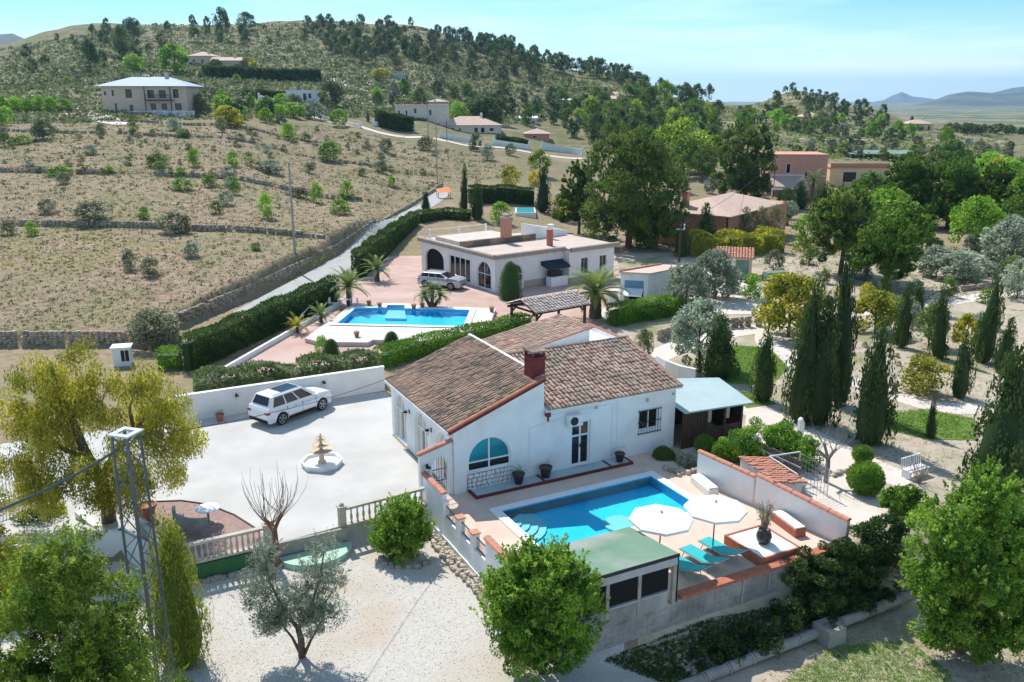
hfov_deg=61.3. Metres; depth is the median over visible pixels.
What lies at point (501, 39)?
pine tree
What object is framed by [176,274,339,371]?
hedge
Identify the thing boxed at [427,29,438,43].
pine tree
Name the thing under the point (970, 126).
plain tree
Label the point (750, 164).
pine tree
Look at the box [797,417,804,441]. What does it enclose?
white post
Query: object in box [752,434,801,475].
reed screen
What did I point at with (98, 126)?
scrub bush
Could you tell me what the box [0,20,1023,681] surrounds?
terrain
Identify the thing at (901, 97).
mountain
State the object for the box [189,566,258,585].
stone edging
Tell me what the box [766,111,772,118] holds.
slope tree
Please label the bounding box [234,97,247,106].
garden tree
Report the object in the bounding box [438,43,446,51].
pine tree
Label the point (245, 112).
garden tree
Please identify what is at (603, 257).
barred window
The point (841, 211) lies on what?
pine tree
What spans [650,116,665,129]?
pine tree
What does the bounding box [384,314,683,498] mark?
white villa
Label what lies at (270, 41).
pine tree
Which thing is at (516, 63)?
pine tree
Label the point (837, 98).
pine tree
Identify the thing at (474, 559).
terrace wall
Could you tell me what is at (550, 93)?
garden tree
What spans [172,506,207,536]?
stone bench
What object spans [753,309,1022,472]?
garden weeds
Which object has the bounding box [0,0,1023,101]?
sky
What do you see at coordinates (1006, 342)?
cypress tree
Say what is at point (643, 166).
pine tree
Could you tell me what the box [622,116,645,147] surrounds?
pine tree
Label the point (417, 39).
pine tree
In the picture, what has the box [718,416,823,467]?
rounded hedge
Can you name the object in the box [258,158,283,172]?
scrub bush
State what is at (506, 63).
pine tree
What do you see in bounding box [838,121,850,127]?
ochre gazebo
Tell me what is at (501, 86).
garden tree
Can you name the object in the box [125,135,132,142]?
field shrub
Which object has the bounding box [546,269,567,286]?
outdoor kitchen
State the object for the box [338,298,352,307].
garden table
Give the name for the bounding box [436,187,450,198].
orange canopy
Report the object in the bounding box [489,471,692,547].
swimming pool
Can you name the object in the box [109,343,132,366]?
utility cabinet
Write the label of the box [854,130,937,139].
dirt terrace
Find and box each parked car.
[247,381,331,424]
[417,269,466,289]
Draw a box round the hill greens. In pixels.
[0,21,613,123]
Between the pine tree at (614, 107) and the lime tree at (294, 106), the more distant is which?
the pine tree at (614, 107)
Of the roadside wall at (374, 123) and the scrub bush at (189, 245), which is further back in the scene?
the roadside wall at (374, 123)
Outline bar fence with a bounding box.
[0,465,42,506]
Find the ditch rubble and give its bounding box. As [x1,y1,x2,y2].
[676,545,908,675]
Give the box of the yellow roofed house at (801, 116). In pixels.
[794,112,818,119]
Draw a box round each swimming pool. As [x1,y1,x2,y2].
[305,303,495,346]
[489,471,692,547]
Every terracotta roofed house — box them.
[188,49,220,64]
[210,54,243,65]
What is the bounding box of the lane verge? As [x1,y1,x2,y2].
[276,208,409,284]
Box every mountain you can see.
[0,33,23,44]
[876,92,934,102]
[916,91,1023,105]
[994,87,1023,93]
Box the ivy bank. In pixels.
[690,563,900,672]
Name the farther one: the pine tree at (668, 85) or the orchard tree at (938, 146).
the pine tree at (668, 85)
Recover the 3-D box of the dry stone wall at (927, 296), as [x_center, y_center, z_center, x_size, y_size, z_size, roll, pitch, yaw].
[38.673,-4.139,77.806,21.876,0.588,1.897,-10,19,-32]
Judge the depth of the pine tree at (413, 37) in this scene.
405.94 m
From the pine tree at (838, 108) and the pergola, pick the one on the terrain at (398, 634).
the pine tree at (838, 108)
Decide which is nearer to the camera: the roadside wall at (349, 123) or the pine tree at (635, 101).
the roadside wall at (349, 123)
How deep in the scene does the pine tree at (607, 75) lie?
401.11 m
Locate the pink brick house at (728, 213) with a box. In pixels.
[655,191,787,244]
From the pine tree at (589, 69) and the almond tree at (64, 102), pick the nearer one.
the almond tree at (64, 102)
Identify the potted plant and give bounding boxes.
[753,499,781,544]
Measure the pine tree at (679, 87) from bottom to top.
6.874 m
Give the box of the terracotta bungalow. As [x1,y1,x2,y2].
[900,117,933,130]
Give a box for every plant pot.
[137,495,156,520]
[214,409,223,421]
[353,330,359,336]
[512,465,525,484]
[539,458,552,477]
[614,447,625,462]
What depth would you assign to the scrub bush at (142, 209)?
100.36 m
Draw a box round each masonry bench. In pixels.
[690,473,718,494]
[771,510,805,537]
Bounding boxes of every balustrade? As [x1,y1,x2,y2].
[129,111,194,116]
[139,518,161,557]
[183,522,272,564]
[336,486,425,527]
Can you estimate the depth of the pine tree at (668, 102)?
329.27 m
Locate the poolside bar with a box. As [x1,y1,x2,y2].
[533,527,679,631]
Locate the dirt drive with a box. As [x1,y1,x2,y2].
[63,113,127,124]
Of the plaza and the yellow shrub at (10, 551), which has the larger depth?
the plaza
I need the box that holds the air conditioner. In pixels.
[566,412,582,427]
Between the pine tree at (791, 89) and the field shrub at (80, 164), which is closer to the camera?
the field shrub at (80, 164)
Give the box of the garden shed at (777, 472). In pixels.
[737,456,806,492]
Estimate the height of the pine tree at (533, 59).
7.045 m
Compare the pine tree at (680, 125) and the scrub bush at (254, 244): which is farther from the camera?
the pine tree at (680, 125)
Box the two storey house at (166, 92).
[95,72,203,114]
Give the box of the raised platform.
[724,524,797,565]
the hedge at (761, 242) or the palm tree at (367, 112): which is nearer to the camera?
the hedge at (761, 242)
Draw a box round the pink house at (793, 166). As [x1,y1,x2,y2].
[760,151,829,197]
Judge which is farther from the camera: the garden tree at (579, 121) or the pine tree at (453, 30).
the pine tree at (453, 30)
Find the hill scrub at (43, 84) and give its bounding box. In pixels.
[0,20,617,124]
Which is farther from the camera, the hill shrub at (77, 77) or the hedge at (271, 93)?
the hill shrub at (77, 77)
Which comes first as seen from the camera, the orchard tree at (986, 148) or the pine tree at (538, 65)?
the orchard tree at (986, 148)
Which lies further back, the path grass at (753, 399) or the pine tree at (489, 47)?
the pine tree at (489, 47)
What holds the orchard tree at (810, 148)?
on the terrain at (398, 634)
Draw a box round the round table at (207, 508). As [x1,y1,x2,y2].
[195,502,219,524]
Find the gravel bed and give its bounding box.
[745,416,895,524]
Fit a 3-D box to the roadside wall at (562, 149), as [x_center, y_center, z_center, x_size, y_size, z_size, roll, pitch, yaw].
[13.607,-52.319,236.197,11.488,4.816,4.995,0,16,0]
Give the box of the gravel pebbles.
[133,543,551,681]
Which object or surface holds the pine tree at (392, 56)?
on the terrain at (398, 634)
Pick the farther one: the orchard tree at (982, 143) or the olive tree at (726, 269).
the orchard tree at (982, 143)
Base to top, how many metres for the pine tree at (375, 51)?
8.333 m
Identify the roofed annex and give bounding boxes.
[524,128,550,141]
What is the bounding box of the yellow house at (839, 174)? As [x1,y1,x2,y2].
[826,163,888,186]
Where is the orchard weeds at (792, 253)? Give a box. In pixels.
[754,245,1021,304]
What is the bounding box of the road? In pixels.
[312,116,584,158]
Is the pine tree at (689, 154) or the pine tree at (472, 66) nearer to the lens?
the pine tree at (689, 154)
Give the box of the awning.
[541,259,570,269]
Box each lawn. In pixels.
[705,345,788,384]
[741,392,774,407]
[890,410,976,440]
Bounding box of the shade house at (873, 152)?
[845,150,911,159]
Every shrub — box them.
[0,523,41,605]
[10,498,67,526]
[24,159,35,165]
[34,165,42,172]
[62,76,71,83]
[63,159,73,165]
[69,66,78,73]
[73,133,84,139]
[74,74,81,82]
[75,162,87,172]
[76,154,85,160]
[97,167,106,174]
[118,71,129,78]
[122,155,132,164]
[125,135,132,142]
[152,161,166,171]
[155,154,170,162]
[185,143,191,149]
[208,87,216,94]
[208,167,217,173]
[221,165,233,174]
[232,140,240,146]
[236,133,244,140]
[244,151,253,158]
[244,156,255,165]
[246,127,255,134]
[251,131,259,137]
[254,160,262,169]
[255,82,264,89]
[261,144,271,152]
[261,166,271,173]
[267,152,274,159]
[289,138,298,142]
[301,134,311,140]
[314,334,326,352]
[323,339,339,355]
[364,141,371,148]
[383,331,399,348]
[468,133,483,150]
[652,445,675,461]
[675,452,697,468]
[693,433,714,452]
[711,440,733,460]
[737,273,763,299]
[846,460,886,495]
[851,444,874,461]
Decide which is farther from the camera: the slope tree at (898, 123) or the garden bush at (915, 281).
the slope tree at (898, 123)
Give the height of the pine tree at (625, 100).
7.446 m
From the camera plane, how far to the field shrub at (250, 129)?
168.15 m
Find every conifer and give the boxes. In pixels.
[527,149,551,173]
[806,181,830,223]
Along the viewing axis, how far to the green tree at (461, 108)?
272.29 m
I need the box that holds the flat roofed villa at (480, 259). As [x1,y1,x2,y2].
[417,213,619,291]
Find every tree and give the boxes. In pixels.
[0,95,12,109]
[0,106,14,125]
[0,334,209,527]
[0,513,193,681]
[9,96,21,108]
[18,97,35,111]
[20,44,32,56]
[26,58,37,70]
[29,118,56,138]
[31,95,44,110]
[39,54,49,67]
[41,96,59,110]
[54,33,58,40]
[54,97,72,109]
[78,38,99,70]
[88,23,96,36]
[96,30,111,43]
[97,49,107,65]
[100,23,112,35]
[102,17,110,29]
[108,23,134,54]
[118,48,127,56]
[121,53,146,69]
[122,16,145,39]
[128,40,142,54]
[145,43,151,51]
[154,42,189,70]
[155,31,166,45]
[163,20,171,34]
[188,14,194,23]
[188,27,200,40]
[189,80,201,91]
[190,19,197,27]
[193,92,211,112]
[199,90,212,102]
[203,16,210,26]
[203,25,209,33]
[210,105,245,126]
[211,6,229,36]
[211,94,228,108]
[216,31,223,42]
[216,89,227,97]
[216,96,237,115]
[225,102,244,120]
[228,524,352,658]
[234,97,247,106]
[235,11,255,28]
[237,23,249,36]
[237,87,255,101]
[238,104,247,118]
[239,56,257,67]
[240,32,247,43]
[241,459,306,568]
[245,92,256,106]
[253,99,266,112]
[257,97,275,119]
[258,107,273,121]
[266,37,272,44]
[273,93,289,104]
[273,103,285,114]
[275,112,287,123]
[281,312,311,332]
[283,102,307,117]
[288,93,303,110]
[300,27,308,37]
[302,15,311,28]
[302,100,327,118]
[307,301,334,323]
[309,22,317,33]
[315,14,324,30]
[317,80,345,104]
[321,31,332,46]
[325,13,332,22]
[326,25,334,33]
[326,264,376,306]
[327,17,335,28]
[328,108,349,126]
[329,34,338,49]
[332,41,343,55]
[333,30,341,45]
[339,19,346,30]
[339,32,350,50]
[346,20,354,31]
[350,25,361,41]
[350,36,361,54]
[355,14,364,26]
[357,46,368,60]
[361,106,373,121]
[362,38,372,52]
[362,252,393,281]
[367,37,374,47]
[369,45,380,62]
[370,87,382,94]
[371,67,390,80]
[372,29,381,42]
[372,91,382,103]
[375,18,385,33]
[375,39,382,49]
[379,43,388,55]
[382,30,392,41]
[384,14,393,25]
[385,20,392,30]
[386,38,393,52]
[386,81,400,95]
[388,21,397,35]
[388,95,394,103]
[389,41,399,52]
[389,49,401,68]
[394,30,402,42]
[397,78,410,94]
[400,35,410,50]
[401,25,407,34]
[401,41,408,52]
[407,42,418,57]
[408,17,413,24]
[411,33,417,45]
[413,48,421,60]
[413,87,426,102]
[413,281,450,306]
[414,34,422,50]
[421,45,429,59]
[421,191,430,212]
[426,52,439,70]
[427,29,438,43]
[429,41,436,51]
[430,80,443,91]
[432,24,441,39]
[436,49,442,60]
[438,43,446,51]
[442,38,448,48]
[442,62,449,72]
[443,25,451,39]
[447,27,458,42]
[447,43,457,56]
[448,36,458,49]
[448,85,459,97]
[449,50,457,60]
[449,101,469,116]
[457,27,467,42]
[458,162,468,211]
[460,26,471,39]
[461,82,473,95]
[465,92,510,119]
[466,40,477,52]
[466,57,474,68]
[467,31,473,41]
[467,49,477,62]
[468,63,476,77]
[469,90,477,97]
[469,178,483,219]
[469,532,610,681]
[471,102,489,118]
[475,31,484,41]
[476,36,482,49]
[478,39,483,49]
[484,39,492,51]
[486,33,496,45]
[486,44,494,58]
[486,50,497,68]
[489,108,502,123]
[490,42,498,54]
[495,37,507,51]
[495,89,504,96]
[497,64,509,79]
[497,80,508,92]
[497,96,508,114]
[498,261,522,300]
[502,39,511,53]
[503,53,513,66]
[507,96,516,113]
[508,34,515,42]
[510,45,516,55]
[511,60,519,71]
[515,43,523,55]
[517,48,526,62]
[519,91,527,101]
[520,107,535,124]
[521,102,530,113]
[523,49,532,64]
[526,61,534,75]
[528,69,537,80]
[529,45,540,57]
[529,56,537,67]
[529,95,543,106]
[529,99,540,114]
[533,61,542,72]
[534,165,552,212]
[539,56,546,66]
[542,49,551,60]
[545,85,556,101]
[546,99,560,115]
[548,110,556,123]
[549,53,559,69]
[555,89,568,104]
[555,158,599,234]
[556,51,563,62]
[558,101,571,116]
[559,57,569,70]
[560,106,572,125]
[561,264,630,318]
[563,119,579,137]
[564,58,573,70]
[569,57,576,69]
[569,97,581,114]
[573,98,602,124]
[575,57,583,69]
[575,115,582,125]
[578,63,585,76]
[578,93,588,108]
[579,122,692,247]
[582,95,600,123]
[582,113,596,134]
[585,64,594,77]
[586,59,594,73]
[587,112,606,145]
[587,112,608,140]
[589,86,604,111]
[593,58,605,76]
[595,91,610,111]
[596,64,603,77]
[599,58,607,69]
[600,105,625,137]
[600,115,626,145]
[601,98,618,109]
[602,100,620,110]
[603,110,615,132]
[605,70,611,80]
[606,62,616,76]
[614,71,620,80]
[614,82,638,106]
[614,107,632,135]
[615,63,624,75]
[616,74,624,84]
[618,97,632,109]
[620,70,626,82]
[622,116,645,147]
[623,102,647,123]
[623,103,634,113]
[624,63,633,80]
[624,70,630,82]
[627,74,637,85]
[629,98,644,109]
[632,71,643,86]
[632,78,650,90]
[632,87,651,109]
[639,85,663,114]
[640,114,661,141]
[642,200,672,249]
[644,75,650,83]
[644,123,652,146]
[650,104,665,130]
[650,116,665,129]
[651,117,716,171]
[654,77,666,86]
[656,79,674,107]
[659,143,679,189]
[661,131,687,157]
[661,260,711,306]
[663,97,679,112]
[664,107,683,117]
[664,109,686,123]
[669,297,732,367]
[672,216,689,256]
[674,85,681,97]
[677,85,696,106]
[679,82,690,96]
[682,144,707,173]
[683,103,707,124]
[685,97,702,109]
[686,90,703,100]
[686,112,706,126]
[690,248,745,298]
[691,83,704,97]
[691,143,716,181]
[692,310,740,380]
[693,119,708,136]
[695,202,715,236]
[702,124,724,150]
[703,103,717,125]
[703,115,779,197]
[703,177,717,193]
[704,83,714,99]
[707,111,723,131]
[707,134,731,170]
[711,99,724,113]
[732,108,753,128]
[734,105,744,117]
[736,114,752,128]
[742,107,753,116]
[748,326,777,403]
[751,107,757,116]
[751,270,830,336]
[758,114,768,123]
[762,103,771,113]
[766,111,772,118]
[769,108,783,122]
[770,102,780,114]
[772,123,780,130]
[776,95,782,105]
[776,187,796,207]
[779,114,793,128]
[781,277,825,425]
[782,105,797,115]
[786,201,798,216]
[786,212,791,224]
[788,117,801,129]
[789,82,795,91]
[791,144,801,150]
[792,181,811,209]
[795,91,800,101]
[799,168,824,200]
[801,95,811,105]
[801,119,808,128]
[801,285,841,429]
[802,87,807,94]
[803,110,811,119]
[804,146,815,151]
[804,179,879,274]
[805,102,812,110]
[805,125,813,133]
[806,141,815,147]
[808,117,820,130]
[810,414,853,482]
[814,98,824,110]
[816,94,825,103]
[816,111,830,123]
[817,135,824,142]
[819,117,832,127]
[820,122,831,132]
[826,102,836,112]
[826,139,837,147]
[826,146,836,153]
[829,124,838,133]
[830,95,836,103]
[831,111,838,120]
[831,117,837,124]
[832,92,839,102]
[833,247,858,407]
[834,105,842,114]
[835,113,845,123]
[835,124,849,136]
[837,142,851,156]
[838,134,854,145]
[841,105,848,116]
[848,134,860,141]
[848,210,923,287]
[848,314,898,446]
[850,266,872,280]
[851,110,857,118]
[851,145,863,156]
[853,99,861,109]
[853,139,866,146]
[853,288,900,331]
[854,114,861,124]
[856,110,864,119]
[856,120,865,127]
[857,128,865,137]
[858,170,885,192]
[859,98,869,110]
[862,121,872,131]
[862,187,911,225]
[867,106,873,116]
[867,122,883,137]
[867,144,878,149]
[870,186,894,213]
[873,198,939,251]
[875,114,885,121]
[877,148,889,160]
[878,119,889,131]
[878,150,941,226]
[879,104,887,112]
[880,137,887,144]
[883,113,890,122]
[883,127,897,139]
[884,137,899,148]
[887,280,913,349]
[893,120,904,129]
[895,454,1023,665]
[898,128,907,138]
[904,123,917,136]
[907,449,937,482]
[910,144,919,150]
[911,280,925,315]
[912,135,923,144]
[912,148,928,159]
[913,244,958,276]
[918,264,932,274]
[919,151,983,230]
[924,180,962,223]
[924,237,943,248]
[924,396,937,438]
[925,151,947,167]
[927,289,949,360]
[928,144,941,152]
[934,248,992,282]
[937,126,955,141]
[937,139,969,160]
[942,122,952,129]
[945,333,976,399]
[947,160,1018,229]
[948,194,1008,249]
[951,312,977,346]
[952,123,962,132]
[955,125,966,132]
[955,342,1023,499]
[962,123,973,133]
[962,149,975,161]
[962,233,983,249]
[964,138,972,145]
[969,262,1005,365]
[972,124,979,133]
[972,140,986,150]
[974,150,1003,174]
[975,124,983,133]
[979,214,1023,266]
[979,260,1000,277]
[980,156,1023,186]
[981,145,993,154]
[986,125,994,132]
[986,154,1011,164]
[988,316,1018,373]
[989,123,1002,133]
[995,172,1023,217]
[998,258,1023,298]
[999,196,1023,239]
[1000,147,1013,157]
[1000,254,1021,276]
[1002,124,1016,134]
[1005,140,1014,150]
[1012,156,1023,168]
[1016,127,1023,134]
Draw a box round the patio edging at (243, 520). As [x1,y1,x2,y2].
[135,500,254,527]
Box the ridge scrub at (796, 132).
[491,49,1017,161]
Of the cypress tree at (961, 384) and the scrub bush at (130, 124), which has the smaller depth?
the cypress tree at (961, 384)
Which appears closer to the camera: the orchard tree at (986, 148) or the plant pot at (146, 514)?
the plant pot at (146, 514)
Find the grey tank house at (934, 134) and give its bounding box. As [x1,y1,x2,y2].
[931,131,944,139]
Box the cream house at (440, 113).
[394,105,449,123]
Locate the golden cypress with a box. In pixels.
[139,506,213,679]
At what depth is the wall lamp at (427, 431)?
40.75 m
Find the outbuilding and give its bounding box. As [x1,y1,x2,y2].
[716,246,754,276]
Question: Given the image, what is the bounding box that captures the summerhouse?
[674,378,752,448]
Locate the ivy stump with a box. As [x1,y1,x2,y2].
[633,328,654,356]
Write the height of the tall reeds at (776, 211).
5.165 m
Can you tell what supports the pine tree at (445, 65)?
on the terrain at (398, 634)
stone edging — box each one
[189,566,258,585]
[378,555,430,569]
[431,540,494,616]
[432,533,488,593]
[662,465,696,476]
[801,466,880,496]
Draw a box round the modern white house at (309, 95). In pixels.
[285,90,319,102]
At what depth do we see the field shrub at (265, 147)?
152.73 m
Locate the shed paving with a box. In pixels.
[681,431,779,465]
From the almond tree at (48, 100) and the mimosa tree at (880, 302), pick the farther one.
the almond tree at (48, 100)
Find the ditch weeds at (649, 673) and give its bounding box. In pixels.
[604,598,882,681]
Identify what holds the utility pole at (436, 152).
on the terrain at (398, 634)
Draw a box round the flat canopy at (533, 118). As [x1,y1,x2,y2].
[519,116,537,124]
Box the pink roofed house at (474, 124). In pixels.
[440,113,501,133]
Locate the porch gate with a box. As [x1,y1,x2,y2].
[432,457,446,488]
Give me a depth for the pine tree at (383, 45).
383.00 m
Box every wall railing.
[446,506,454,524]
[462,522,469,540]
[476,537,484,555]
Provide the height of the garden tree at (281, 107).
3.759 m
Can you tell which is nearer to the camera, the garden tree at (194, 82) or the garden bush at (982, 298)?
the garden bush at (982, 298)
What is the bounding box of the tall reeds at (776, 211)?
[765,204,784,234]
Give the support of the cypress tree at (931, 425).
on the lawn at (963, 421)
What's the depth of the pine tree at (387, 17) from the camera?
440.98 m
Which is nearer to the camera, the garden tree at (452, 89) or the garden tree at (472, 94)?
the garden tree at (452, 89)
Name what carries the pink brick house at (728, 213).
on the terrain at (398, 634)
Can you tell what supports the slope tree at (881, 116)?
on the terrain at (398, 634)
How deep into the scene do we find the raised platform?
33.96 m
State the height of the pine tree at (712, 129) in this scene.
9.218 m
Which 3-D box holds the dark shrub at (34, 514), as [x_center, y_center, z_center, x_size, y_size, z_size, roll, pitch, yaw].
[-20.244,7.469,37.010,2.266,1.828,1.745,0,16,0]
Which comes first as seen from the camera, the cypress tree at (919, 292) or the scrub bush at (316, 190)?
the cypress tree at (919, 292)
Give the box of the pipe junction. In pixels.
[812,616,846,648]
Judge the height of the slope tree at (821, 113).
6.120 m
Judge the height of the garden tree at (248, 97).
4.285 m
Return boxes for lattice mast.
[107,426,175,681]
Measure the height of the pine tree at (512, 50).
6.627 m
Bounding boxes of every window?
[124,88,132,98]
[129,104,133,110]
[146,89,154,98]
[150,103,156,110]
[158,89,166,98]
[161,103,167,110]
[172,89,179,98]
[174,103,181,110]
[468,436,509,471]
[515,264,521,280]
[581,257,587,272]
[599,255,605,270]
[637,407,661,435]
[786,164,790,173]
[842,172,856,182]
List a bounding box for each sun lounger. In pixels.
[678,544,729,572]
[679,555,711,580]
[697,536,747,563]
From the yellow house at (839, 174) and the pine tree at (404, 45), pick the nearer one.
the yellow house at (839, 174)
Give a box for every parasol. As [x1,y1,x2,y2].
[629,504,692,542]
[683,495,747,556]
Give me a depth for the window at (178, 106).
191.77 m
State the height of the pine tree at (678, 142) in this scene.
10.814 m
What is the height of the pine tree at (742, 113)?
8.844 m
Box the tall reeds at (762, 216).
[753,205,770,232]
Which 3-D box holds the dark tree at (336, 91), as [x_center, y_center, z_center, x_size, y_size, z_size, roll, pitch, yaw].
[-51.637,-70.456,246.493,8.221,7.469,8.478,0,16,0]
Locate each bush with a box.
[0,131,13,145]
[0,221,17,234]
[12,134,33,143]
[23,221,38,234]
[36,198,57,212]
[47,165,75,175]
[52,172,71,182]
[71,199,110,220]
[80,144,98,153]
[94,122,105,131]
[104,165,114,173]
[121,250,138,268]
[123,306,182,351]
[125,121,139,132]
[137,206,149,218]
[137,256,162,276]
[144,153,167,165]
[153,211,192,233]
[164,118,182,129]
[170,177,196,189]
[174,167,187,174]
[175,128,190,136]
[182,242,202,257]
[186,147,200,165]
[201,174,217,185]
[205,200,224,213]
[207,58,221,65]
[214,116,226,131]
[217,190,235,204]
[223,176,241,185]
[225,150,239,166]
[228,180,240,193]
[250,242,262,250]
[256,192,273,217]
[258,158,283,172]
[279,123,296,138]
[282,187,311,197]
[301,162,315,172]
[308,181,323,202]
[316,140,344,159]
[328,198,349,213]
[338,180,353,198]
[357,168,367,175]
[364,488,437,565]
[372,161,389,172]
[377,152,385,159]
[379,138,394,151]
[388,176,395,184]
[416,135,437,149]
[480,143,494,159]
[489,201,513,222]
[500,165,522,187]
[505,143,516,154]
[527,169,539,186]
[550,192,569,218]
[630,227,644,247]
[635,234,658,248]
[758,294,774,306]
[764,248,785,270]
[789,214,817,249]
[799,251,813,264]
[812,271,822,279]
[818,268,830,283]
[852,320,861,333]
[858,281,875,300]
[877,276,892,292]
[877,483,929,521]
[886,294,903,319]
[896,301,925,327]
[897,352,952,396]
[909,278,923,294]
[911,304,950,345]
[926,293,953,315]
[940,275,957,296]
[971,312,982,327]
[976,287,991,303]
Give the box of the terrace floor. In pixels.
[447,451,831,623]
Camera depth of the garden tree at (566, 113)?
292.96 m
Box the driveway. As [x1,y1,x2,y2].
[0,392,452,569]
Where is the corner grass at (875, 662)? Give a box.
[782,639,952,681]
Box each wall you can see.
[0,129,372,166]
[0,167,369,200]
[0,330,179,346]
[2,219,324,236]
[10,528,121,566]
[17,118,423,160]
[74,509,103,528]
[119,528,149,571]
[168,183,442,319]
[175,365,384,422]
[209,300,341,379]
[257,93,286,103]
[319,114,361,127]
[372,119,414,131]
[387,184,400,189]
[415,438,452,496]
[421,471,508,584]
[439,130,472,142]
[492,137,529,149]
[541,141,583,154]
[546,540,845,665]
[656,315,762,340]
[656,355,695,377]
[677,590,915,681]
[697,449,756,503]
[754,473,851,540]
[874,280,1013,315]
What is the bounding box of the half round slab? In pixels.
[280,541,351,569]
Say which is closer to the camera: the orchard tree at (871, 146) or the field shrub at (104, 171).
the field shrub at (104, 171)
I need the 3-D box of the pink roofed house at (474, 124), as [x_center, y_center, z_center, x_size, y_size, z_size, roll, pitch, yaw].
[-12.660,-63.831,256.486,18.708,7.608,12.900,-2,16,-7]
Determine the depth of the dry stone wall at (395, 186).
146.61 m
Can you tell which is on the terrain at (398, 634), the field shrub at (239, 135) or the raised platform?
the field shrub at (239, 135)
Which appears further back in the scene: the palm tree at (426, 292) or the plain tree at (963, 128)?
the plain tree at (963, 128)
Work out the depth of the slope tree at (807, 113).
349.57 m
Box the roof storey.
[428,99,448,104]
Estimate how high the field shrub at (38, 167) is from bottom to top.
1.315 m
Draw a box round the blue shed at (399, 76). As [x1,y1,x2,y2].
[393,74,406,78]
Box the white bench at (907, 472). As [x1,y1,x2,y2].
[901,453,929,479]
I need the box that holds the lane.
[234,192,449,311]
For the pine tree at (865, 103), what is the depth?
406.44 m
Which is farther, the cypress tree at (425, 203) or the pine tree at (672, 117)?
the pine tree at (672, 117)
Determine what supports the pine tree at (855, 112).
on the terrain at (398, 634)
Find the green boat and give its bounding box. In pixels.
[762,270,788,277]
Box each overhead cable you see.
[0,448,118,510]
[135,337,472,437]
[295,120,435,161]
[681,172,762,224]
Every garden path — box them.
[647,290,1023,359]
[743,406,918,485]
[755,331,995,413]
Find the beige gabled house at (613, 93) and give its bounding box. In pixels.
[608,92,632,104]
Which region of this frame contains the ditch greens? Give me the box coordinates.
[616,603,806,681]
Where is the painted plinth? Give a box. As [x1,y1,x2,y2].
[151,548,273,578]
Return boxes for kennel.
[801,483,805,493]
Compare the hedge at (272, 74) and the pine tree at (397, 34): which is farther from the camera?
the pine tree at (397, 34)
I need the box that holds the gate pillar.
[607,289,619,302]
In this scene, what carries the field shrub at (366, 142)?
on the terrain at (398, 634)
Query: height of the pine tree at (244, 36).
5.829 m
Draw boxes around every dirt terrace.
[797,138,874,140]
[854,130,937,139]
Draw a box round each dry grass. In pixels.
[0,123,525,330]
[765,613,1023,681]
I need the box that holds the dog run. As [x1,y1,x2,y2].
[769,451,829,496]
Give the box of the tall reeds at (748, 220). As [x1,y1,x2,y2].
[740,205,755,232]
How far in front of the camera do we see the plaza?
77.86 m
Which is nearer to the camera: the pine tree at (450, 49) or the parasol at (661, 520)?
the parasol at (661, 520)
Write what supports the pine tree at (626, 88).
on the terrain at (398, 634)
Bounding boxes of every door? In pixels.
[396,395,406,442]
[417,412,426,451]
[439,433,445,480]
[450,255,469,282]
[478,261,490,289]
[571,420,589,465]
[623,288,642,296]
[736,260,748,276]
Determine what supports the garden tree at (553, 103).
on the terrain at (398, 634)
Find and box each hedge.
[154,344,183,370]
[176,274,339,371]
[190,348,381,391]
[201,64,321,80]
[254,89,281,99]
[350,211,419,277]
[372,311,534,368]
[374,109,414,131]
[415,207,470,222]
[467,183,534,205]
[495,134,528,143]
[605,294,685,326]
[686,224,786,256]
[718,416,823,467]
[780,513,911,603]
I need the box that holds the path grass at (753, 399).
[740,391,771,405]
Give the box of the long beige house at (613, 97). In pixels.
[580,96,618,107]
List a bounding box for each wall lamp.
[424,428,431,435]
[426,464,430,473]
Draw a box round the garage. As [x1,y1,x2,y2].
[619,263,684,303]
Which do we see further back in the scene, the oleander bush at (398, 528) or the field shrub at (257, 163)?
the field shrub at (257, 163)
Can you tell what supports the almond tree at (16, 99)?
on the terrain at (398, 634)
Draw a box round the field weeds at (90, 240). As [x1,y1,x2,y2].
[0,229,167,270]
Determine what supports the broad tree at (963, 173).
on the terrain at (398, 634)
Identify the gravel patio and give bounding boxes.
[139,501,262,559]
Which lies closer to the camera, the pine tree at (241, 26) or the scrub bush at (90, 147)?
the scrub bush at (90, 147)
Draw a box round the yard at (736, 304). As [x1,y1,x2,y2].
[588,268,765,318]
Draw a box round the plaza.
[221,254,620,377]
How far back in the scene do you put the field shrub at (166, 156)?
133.30 m
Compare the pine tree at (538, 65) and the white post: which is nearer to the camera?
the white post
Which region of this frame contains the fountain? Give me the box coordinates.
[300,433,342,472]
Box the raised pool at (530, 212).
[515,207,535,217]
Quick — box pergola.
[505,290,591,323]
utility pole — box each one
[286,161,295,252]
[426,100,428,135]
[434,120,437,181]
[676,224,684,289]
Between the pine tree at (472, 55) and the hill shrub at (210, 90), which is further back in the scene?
the pine tree at (472, 55)
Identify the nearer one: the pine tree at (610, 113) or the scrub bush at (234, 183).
the scrub bush at (234, 183)
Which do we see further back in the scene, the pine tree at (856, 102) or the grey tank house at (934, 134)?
the pine tree at (856, 102)

